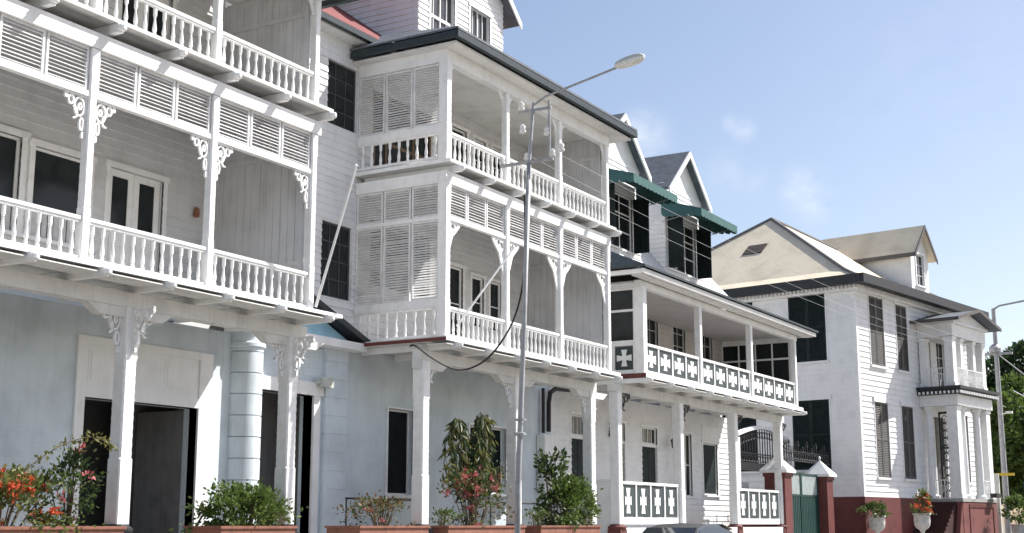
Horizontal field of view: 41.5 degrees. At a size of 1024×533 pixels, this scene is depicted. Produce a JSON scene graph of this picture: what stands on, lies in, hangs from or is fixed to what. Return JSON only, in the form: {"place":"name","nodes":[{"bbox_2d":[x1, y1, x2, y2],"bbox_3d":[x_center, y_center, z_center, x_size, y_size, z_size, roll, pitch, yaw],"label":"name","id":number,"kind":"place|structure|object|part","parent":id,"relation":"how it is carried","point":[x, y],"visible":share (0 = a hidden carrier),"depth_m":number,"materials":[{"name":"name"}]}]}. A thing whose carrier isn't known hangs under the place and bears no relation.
{"place":"outdoors","nodes":[
{"label":"outdoors","id":0,"kind":"place"},
{"bbox_2d":[741,482,748,491],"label":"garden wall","id":1,"kind":"structure","parent":0,"point":[744,485],"depth_m":59.11,"materials":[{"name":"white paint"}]},
{"bbox_2d":[503,0,1023,524],"label":"sky","id":2,"kind":"structure","parent":0,"point":[823,119],"materials":[{"name":"blue"}]},
{"bbox_2d":[738,426,791,487],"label":"gateway arch","id":3,"kind":"structure","parent":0,"point":[752,466],"depth_m":55.15,"materials":[{"name":"white paint"}]},
{"bbox_2d":[985,339,1023,407],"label":"broadleaf tree","id":4,"kind":"object","parent":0,"point":[1016,357],"visible":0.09,"depth_m":105.93,"materials":[{"name":"green plant"}]},
{"bbox_2d":[995,394,1023,514],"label":"broadleaf tree","id":5,"kind":"object","parent":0,"point":[1016,396],"visible":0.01,"depth_m":99.85,"materials":[{"name":"green plant"}]},
{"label":"terrace","id":6,"kind":"structure","parent":0,"visible":0},
{"bbox_2d":[0,526,126,532],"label":"planter","id":7,"kind":"object","parent":6,"relation":"on","point":[86,529],"visible":0.94,"depth_m":20.93,"materials":[{"name":"ceramic"}]},
{"bbox_2d":[0,430,117,532],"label":"flowering shrub","id":8,"kind":"object","parent":7,"relation":"in","point":[21,483],"visible":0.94,"depth_m":20.77,"materials":[{"name":"green plant"}]},
{"bbox_2d":[40,439,108,529],"bbox_3d":[-7.034,3.513,21.573,1.023,1.534,1.288,-6,-12,30],"label":"flowering shrub","id":9,"kind":"object","parent":7,"relation":"in","point":[71,460],"visible":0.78,"depth_m":21.59,"materials":[{"name":"green plant"}]},
{"bbox_2d":[0,0,369,532],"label":"house","id":10,"kind":"structure","parent":6,"relation":"on","point":[143,199],"depth_m":25.84,"materials":[{"name":"white wood"}]},
{"bbox_2d":[0,124,31,237],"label":"window","id":11,"kind":"structure","parent":10,"relation":"in","point":[9,145],"depth_m":23.74,"materials":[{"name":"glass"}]},
{"bbox_2d":[23,137,97,252],"bbox_3d":[-8.226,-1.270,24.562,0.190,1.840,1.590,-6,-12,30],"label":"window","id":12,"kind":"structure","parent":10,"relation":"in","point":[53,178],"depth_m":24.51,"materials":[{"name":"glass"}]},
{"bbox_2d":[103,159,170,273],"bbox_3d":[-7.313,-0.582,26.062,0.170,2.670,1.680,-6,-12,30],"label":"door","id":13,"kind":"structure","parent":10,"relation":"in","point":[131,201],"depth_m":26.18,"materials":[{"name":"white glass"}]},
{"bbox_2d":[69,334,213,532],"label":"door","id":14,"kind":"structure","parent":10,"relation":"in","point":[164,376],"depth_m":27.03,"materials":[{"name":"white paint"}]},
{"bbox_2d":[117,0,178,40],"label":"door","id":15,"kind":"structure","parent":10,"relation":"in","point":[121,3],"depth_m":27.04,"materials":[{"name":"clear glass"}]},
{"bbox_2d":[257,375,323,532],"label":"door","id":16,"kind":"structure","parent":10,"relation":"in","point":[268,415],"depth_m":30.20,"materials":[{"name":"white paint"}]},
{"bbox_2d":[314,164,357,306],"bbox_3d":[-3.442,-0.601,26.468,1.167,2.721,0.078,-10,-14,41],"label":"flagpole","id":17,"kind":"object","parent":10,"relation":"attached to","point":[333,246],"visible":1,"depth_m":26.45,"materials":[{"name":"white metal"}]},
{"bbox_2d":[195,494,246,525],"bbox_3d":[-5.625,5.139,26.144,0.042,1.461,1.466,-6,-12,30],"label":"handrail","id":18,"kind":"object","parent":6,"relation":"on","point":[200,518],"depth_m":25.72,"materials":[{"name":"black metal"}]},
{"bbox_2d":[183,526,297,532],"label":"planter","id":19,"kind":"object","parent":6,"relation":"on","point":[241,529],"visible":0.97,"depth_m":24.37,"materials":[{"name":"ceramic"}]},
{"bbox_2d":[169,477,308,532],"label":"bush","id":20,"kind":"object","parent":19,"relation":"in","point":[259,504],"visible":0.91,"depth_m":24.82,"materials":[{"name":"green plant"}]},
{"bbox_2d":[0,0,637,532],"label":"house","id":21,"kind":"structure","parent":6,"relation":"on","point":[422,98],"depth_m":33.60,"materials":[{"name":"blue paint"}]},
{"bbox_2d":[320,220,349,300],"bbox_3d":[-4.180,-0.120,31.633,0.050,1.770,1.160,-6,-12,30],"label":"window","id":22,"kind":"structure","parent":21,"relation":"in","point":[336,283],"depth_m":31.71,"materials":[{"name":"glass"}]},
{"bbox_2d":[327,59,355,132],"bbox_3d":[-4.140,-4.075,32.458,0.050,1.590,1.160,-6,-12,30],"label":"window","id":23,"kind":"structure","parent":21,"relation":"in","point":[341,79],"depth_m":32.54,"materials":[{"name":"glass"}]},
{"bbox_2d":[385,406,412,497],"bbox_3d":[-2.783,4.561,33.104,0.260,2.185,1.270,-6,-12,30],"label":"window","id":24,"kind":"structure","parent":21,"relation":"in","point":[397,421],"depth_m":33.23,"materials":[{"name":"black glass"}]},
{"bbox_2d":[370,220,429,295],"bbox_3d":[-2.821,-0.141,33.894,0.160,1.581,2.640,-6,-12,30],"label":"window","id":25,"kind":"structure","parent":21,"relation":"in","point":[370,220],"depth_m":34.01,"materials":[{"name":"white wood"}]},
{"bbox_2d":[373,90,432,165],"bbox_3d":[-2.821,-3.043,34.448,0.160,2.271,2.640,-6,-12,30],"label":"window","id":26,"kind":"structure","parent":21,"relation":"in","point":[412,143],"depth_m":34.42,"materials":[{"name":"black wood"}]},
{"bbox_2d":[450,261,466,335],"bbox_3d":[-1.559,0.945,35.855,0.190,2.120,1.150,-6,-12,30],"label":"window","id":27,"kind":"structure","parent":21,"relation":"in","point":[455,273],"depth_m":36.14,"materials":[{"name":"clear glass"}]},
{"bbox_2d":[451,121,470,164],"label":"window","id":28,"kind":"structure","parent":21,"relation":"in","point":[459,127],"depth_m":37.03,"materials":[{"name":"clear glass"}]},
{"bbox_2d":[471,327,480,340],"bbox_3d":[-1.008,2.205,36.696,0.070,1.100,0.620,-6,-12,30],"label":"door leaf","id":29,"kind":"structure","parent":21,"relation":"in","point":[475,329],"depth_m":36.79,"materials":[{"name":"white paint"}]},
{"bbox_2d":[469,272,486,328],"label":"window","id":30,"kind":"structure","parent":21,"relation":"in","point":[476,283],"depth_m":37.06,"materials":[{"name":"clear glass"}]},
{"bbox_2d":[472,134,488,172],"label":"window","id":31,"kind":"structure","parent":21,"relation":"in","point":[474,136],"depth_m":37.91,"materials":[{"name":"clear glass"}]},
{"bbox_2d":[456,246,514,326],"bbox_3d":[-0.602,0.437,31.438,1.581,2.057,0.076,7,-13,-32],"label":"flagpole","id":32,"kind":"object","parent":21,"relation":"attached to","point":[478,296],"visible":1,"depth_m":31.38,"materials":[{"name":"white metal"}]},
{"bbox_2d":[468,423,506,496],"bbox_3d":[-0.694,5.266,36.609,0.260,1.915,2.090,-6,-12,30],"label":"window","id":33,"kind":"structure","parent":21,"relation":"in","point":[497,432],"depth_m":37.31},
{"bbox_2d":[488,277,500,332],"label":"window","id":34,"kind":"structure","parent":21,"relation":"in","point":[493,298],"depth_m":37.82,"materials":[{"name":"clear glass"}]},
{"bbox_2d":[490,331,498,343],"bbox_3d":[-0.524,2.360,37.510,0.070,1.100,0.620,-6,-12,30],"label":"door leaf","id":35,"kind":"structure","parent":21,"relation":"in","point":[494,333],"depth_m":37.59,"materials":[{"name":"white paint"}]},
{"bbox_2d":[490,143,500,177],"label":"window","id":36,"kind":"structure","parent":21,"relation":"in","point":[492,145],"depth_m":38.61,"materials":[{"name":"clear glass"}]},
{"bbox_2d":[325,526,429,532],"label":"planter","id":37,"kind":"object","parent":6,"relation":"on","point":[377,529],"visible":0.97,"depth_m":27.91,"materials":[{"name":"ceramic"}]},
{"bbox_2d":[336,489,414,525],"bbox_3d":[-2.885,5.215,28.679,0.961,0.956,2.522,-6,-12,30],"label":"shrub","id":38,"kind":"object","parent":37,"relation":"in","point":[386,501],"visible":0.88,"depth_m":28.54,"materials":[{"name":"green plant"}]},
{"bbox_2d":[345,497,410,525],"bbox_3d":[-2.984,5.986,30.583,0.042,1.461,2.600,-6,-12,30],"label":"handrail","id":39,"kind":"object","parent":6,"relation":"on","point":[346,498],"visible":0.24,"depth_m":29.78,"materials":[{"name":"black metal"}]},
{"bbox_2d":[430,525,526,532],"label":"planter","id":40,"kind":"object","parent":6,"relation":"on","point":[478,529],"visible":0.74,"depth_m":31.25,"materials":[{"name":"ceramic"}]},
{"bbox_2d":[429,506,464,525],"bbox_3d":[-1.542,5.717,30.673,0.866,0.544,0.918,-6,-12,30],"label":"shrub","id":41,"kind":"object","parent":40,"relation":"on","point":[441,513],"visible":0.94,"depth_m":30.61,"materials":[{"name":"green plant"}]},
{"bbox_2d":[437,412,497,520],"bbox_3d":[-1.002,4.841,32.292,1.175,2.838,2.471,-6,-12,30],"label":"drooping plant","id":42,"kind":"object","parent":40,"relation":"on","point":[477,444],"visible":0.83,"depth_m":32.11,"materials":[{"name":"green plant"}]},
{"bbox_2d":[436,453,514,529],"bbox_3d":[-0.856,5.356,31.997,1.124,1.850,3.079,-9,-14,38],"label":"bougainvillea","id":43,"kind":"object","parent":40,"relation":"in","point":[458,487],"visible":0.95,"depth_m":31.81,"materials":[{"name":"green plant"}]},
{"bbox_2d":[490,502,566,524],"bbox_3d":[0.497,7.107,36.434,0.042,1.451,4.200,-6,-12,30],"label":"handrail","id":44,"kind":"object","parent":6,"relation":"on","point":[522,503],"visible":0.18,"depth_m":35.37,"materials":[{"name":"black metal"}]},
{"bbox_2d":[525,525,601,532],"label":"planter","id":45,"kind":"object","parent":6,"relation":"on","point":[561,529],"visible":0.75,"depth_m":34.76,"materials":[{"name":"ceramic"}]},
{"bbox_2d":[523,506,553,528],"bbox_3d":[0.592,6.394,34.340,0.799,0.629,1.015,-6,-12,30],"label":"shrub","id":46,"kind":"object","parent":45,"relation":"on","point":[537,516],"visible":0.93,"depth_m":34.33,"materials":[{"name":"green plant"}]},
{"bbox_2d":[533,446,573,524],"bbox_3d":[1.093,5.832,35.733,1.049,2.178,1.437,-6,-12,30],"label":"leafy shrub","id":47,"kind":"object","parent":45,"relation":"on","point":[543,462],"visible":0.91,"depth_m":35.63,"materials":[{"name":"green plant"}]},
{"bbox_2d":[524,470,603,530],"bbox_3d":[1.560,6.284,36.180,1.336,1.658,2.984,-6,-12,30],"label":"feathery bush","id":48,"kind":"object","parent":45,"relation":"in","point":[575,491],"visible":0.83,"depth_m":35.72,"materials":[{"name":"green plant"}]},
{"bbox_2d":[550,113,818,532],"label":"house","id":49,"kind":"structure","parent":6,"relation":"on","point":[693,360],"depth_m":46.61,"materials":[{"name":"paint"}]},
{"bbox_2d":[569,411,582,435],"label":"window","id":50,"kind":"structure","parent":49,"relation":"in","point":[576,424],"depth_m":42.22,"materials":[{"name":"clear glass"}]},
{"bbox_2d":[571,439,582,478],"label":"door","id":51,"kind":"structure","parent":49,"relation":"in","point":[577,444],"depth_m":42.08,"materials":[{"name":"wood"}]},
{"bbox_2d":[622,421,626,440],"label":"window","id":52,"kind":"structure","parent":49,"relation":"in","point":[624,422],"depth_m":45.02,"materials":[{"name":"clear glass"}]},
{"bbox_2d":[642,447,655,517],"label":"door","id":53,"kind":"structure","parent":49,"relation":"in","point":[648,454],"depth_m":46.56,"materials":[{"name":"grey paint"}]},
{"bbox_2d":[640,424,658,444],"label":"window","id":54,"kind":"structure","parent":49,"relation":"in","point":[647,434],"depth_m":46.80,"materials":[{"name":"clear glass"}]},
{"bbox_2d":[647,319,658,345],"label":"window","id":55,"kind":"structure","parent":49,"relation":"in","point":[651,325],"depth_m":47.92,"materials":[{"name":"clear glass"}]},
{"bbox_2d":[672,327,685,352],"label":"window","id":56,"kind":"structure","parent":49,"relation":"in","point":[677,333],"depth_m":49.89,"materials":[{"name":"clear glass"}]},
{"bbox_2d":[683,431,695,497],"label":"window","id":57,"kind":"structure","parent":49,"relation":"in","point":[687,448],"depth_m":49.52,"materials":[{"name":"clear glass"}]},
{"bbox_2d":[702,336,712,360],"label":"window","id":58,"kind":"structure","parent":49,"relation":"in","point":[707,354],"depth_m":52.24,"materials":[{"name":"clear glass"}]},
{"bbox_2d":[701,440,720,496],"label":"window","id":59,"kind":"structure","parent":49,"relation":"in","point":[709,463],"depth_m":51.28,"materials":[{"name":"grey glass"}]},
{"bbox_2d":[759,458,795,532],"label":"gate pillar","id":60,"kind":"structure","parent":6,"relation":"on","point":[768,470],"depth_m":51.21,"materials":[{"name":"red paint"}]},
{"bbox_2d":[783,439,829,532],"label":"gate","id":61,"kind":"structure","parent":6,"relation":"on","point":[805,502],"depth_m":54.21,"materials":[{"name":"green metal"}]},
{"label":"yard","id":62,"kind":"structure","parent":0,"visible":0},
{"bbox_2d":[805,456,836,532],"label":"gate pillar","id":63,"kind":"structure","parent":62,"relation":"on","point":[824,473],"depth_m":55.47,"materials":[{"name":"red paint"}]},
{"bbox_2d":[711,217,1001,532],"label":"corner mansion","id":64,"kind":"structure","parent":62,"relation":"on","point":[896,420],"depth_m":61.36,"materials":[{"name":"white paint"}]},
{"bbox_2d":[722,415,759,473],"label":"window","id":65,"kind":"structure","parent":64,"relation":"in","point":[745,422],"depth_m":61.07,"materials":[{"name":"black glass"}]},
{"bbox_2d":[532,157,996,350],"bbox_3d":[12.790,1.154,49.452,0.008,1.243,47.790,-7,-13,31],"label":"power line","id":66,"kind":"object","parent":64,"relation":"attached to","point":[742,262],"visible":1,"depth_m":39.22,"materials":[{"name":"metal"}]},
{"bbox_2d":[786,294,828,364],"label":"window","id":67,"kind":"structure","parent":64,"relation":"in","point":[813,350],"depth_m":59.89,"materials":[{"name":"black glass"}]},
{"bbox_2d":[791,394,833,472],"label":"window","id":68,"kind":"structure","parent":64,"relation":"in","point":[815,427],"depth_m":59.13,"materials":[{"name":"black glass"}]},
{"bbox_2d":[866,294,887,369],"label":"window","id":69,"kind":"structure","parent":64,"relation":"in","point":[877,349],"depth_m":60.11,"materials":[{"name":"grey wood"}]},
{"bbox_2d":[872,396,893,479],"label":"window","id":70,"kind":"structure","parent":64,"relation":"in","point":[881,408],"depth_m":59.26,"materials":[{"name":"grey wood"}]},
{"bbox_2d":[893,302,911,374],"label":"window","id":71,"kind":"structure","parent":64,"relation":"in","point":[902,344],"depth_m":62.14,"materials":[{"name":"grey glass"}]},
{"bbox_2d":[899,401,918,481],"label":"window","id":72,"kind":"structure","parent":64,"relation":"in","point":[907,413],"depth_m":61.34,"materials":[{"name":"grey wood"}]},
{"bbox_2d":[929,342,932,386],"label":"window","id":73,"kind":"structure","parent":64,"relation":"in","point":[929,342],"depth_m":64.39,"materials":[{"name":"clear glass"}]},
{"bbox_2d":[935,343,945,385],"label":"window","id":74,"kind":"structure","parent":64,"relation":"in","point":[938,347],"depth_m":65.44,"materials":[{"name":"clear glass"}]},
{"bbox_2d":[933,414,949,498],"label":"door","id":75,"kind":"structure","parent":64,"relation":"in","point":[936,424],"depth_m":64.17,"materials":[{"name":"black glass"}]},
{"bbox_2d":[965,412,973,484],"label":"window","id":76,"kind":"structure","parent":64,"relation":"in","point":[966,413],"depth_m":66.71,"materials":[{"name":"white wood"}]},
{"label":"side pavement","id":77,"kind":"structure","parent":0,"visible":0},
{"bbox_2d":[867,516,885,532],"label":"urn","id":78,"kind":"object","parent":77,"relation":"on","point":[877,525],"visible":0.91,"depth_m":56.29,"materials":[{"name":"white stone"}]},
{"bbox_2d":[854,500,891,517],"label":"trailing plant","id":79,"kind":"object","parent":78,"relation":"in","point":[879,510],"visible":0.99,"depth_m":56.31,"materials":[{"name":"green plant"}]},
{"bbox_2d":[912,513,930,532],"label":"urn","id":80,"kind":"object","parent":77,"relation":"on","point":[921,523],"visible":0.97,"depth_m":56.64,"materials":[{"name":"white stone"}]},
{"bbox_2d":[909,488,936,514],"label":"flowers","id":81,"kind":"object","parent":80,"relation":"in","point":[924,497],"visible":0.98,"depth_m":56.87,"materials":[{"name":"green plant"}]},
{"bbox_2d":[985,300,1023,532],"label":"street lamp","id":82,"kind":"object","parent":77,"relation":"on","point":[996,354],"visible":0.97,"depth_m":69.06,"materials":[{"name":"metal"}]},
{"bbox_2d":[999,355,1023,374],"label":"power line","id":83,"kind":"object","parent":82,"relation":"attached to","point":[1011,364],"visible":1,"depth_m":71.19,"materials":[{"name":"metal"}]},
{"bbox_2d":[994,473,1014,532],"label":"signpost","id":84,"kind":"object","parent":77,"relation":"on","point":[997,490],"visible":0.65,"depth_m":65.03,"materials":[{"name":"white metal"}]},
{"bbox_2d":[990,370,1023,513],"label":"broadleaf tree","id":85,"kind":"object","parent":77,"relation":"on","point":[1014,434],"visible":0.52,"depth_m":85.44,"materials":[{"name":"green plant"}]},
{"label":"street","id":86,"kind":"structure","parent":0,"visible":0},
{"bbox_2d":[642,523,732,532],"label":"parked car","id":87,"kind":"object","parent":86,"relation":"on","point":[689,528],"visible":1,"depth_m":32.20,"materials":[{"name":"grey paint"}]},
{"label":"side window","id":88,"kind":"part","parent":87,"relation":"part of","materials":[{"name":"glass"}]},
{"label":"rear window","id":89,"kind":"part","parent":87,"relation":"part of","materials":[{"name":"black glass"}]},
{"bbox_2d":[1010,524,1023,532],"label":"urn","id":90,"kind":"object","parent":86,"relation":"on","point":[1017,528],"visible":1,"depth_m":62.41,"materials":[{"name":"white stone"}]},
{"bbox_2d":[998,493,1023,523],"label":"bush","id":91,"kind":"object","parent":90,"relation":"in","point":[1012,503],"visible":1,"depth_m":62.76,"materials":[{"name":"green plant"}]},
{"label":"pavement","id":92,"kind":"structure","parent":0,"visible":0},
{"bbox_2d":[499,53,644,532],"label":"street lamp","id":93,"kind":"object","parent":92,"relation":"on","point":[631,60],"visible":1,"depth_m":28.72,"materials":[{"name":"metal"}]},
{"bbox_2d":[409,194,524,370],"bbox_3d":[-0.765,0.447,30.047,3.033,3.620,1.057,-6,-12,30],"label":"service cable","id":94,"kind":"object","parent":93,"relation":"attached to","point":[480,363],"visible":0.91,"depth_m":30.02,"materials":[{"name":"black rubber"}]},
{"bbox_2d":[506,160,925,340],"bbox_3d":[12.043,1.192,49.889,0.008,1.153,47.783,-6,-13,30],"label":"power line","id":95,"kind":"object","parent":93,"relation":"attached to","point":[696,252],"visible":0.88,"depth_m":37.96,"materials":[{"name":"metal"}]},
{"bbox_2d":[556,152,1004,349],"bbox_3d":[13.234,1.018,49.214,0.008,1.065,47.786,-6,-13,31],"label":"power line","id":96,"kind":"object","parent":93,"relation":"attached to","point":[752,251],"visible":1,"depth_m":37.96,"materials":[{"name":"metal"}]}
]}

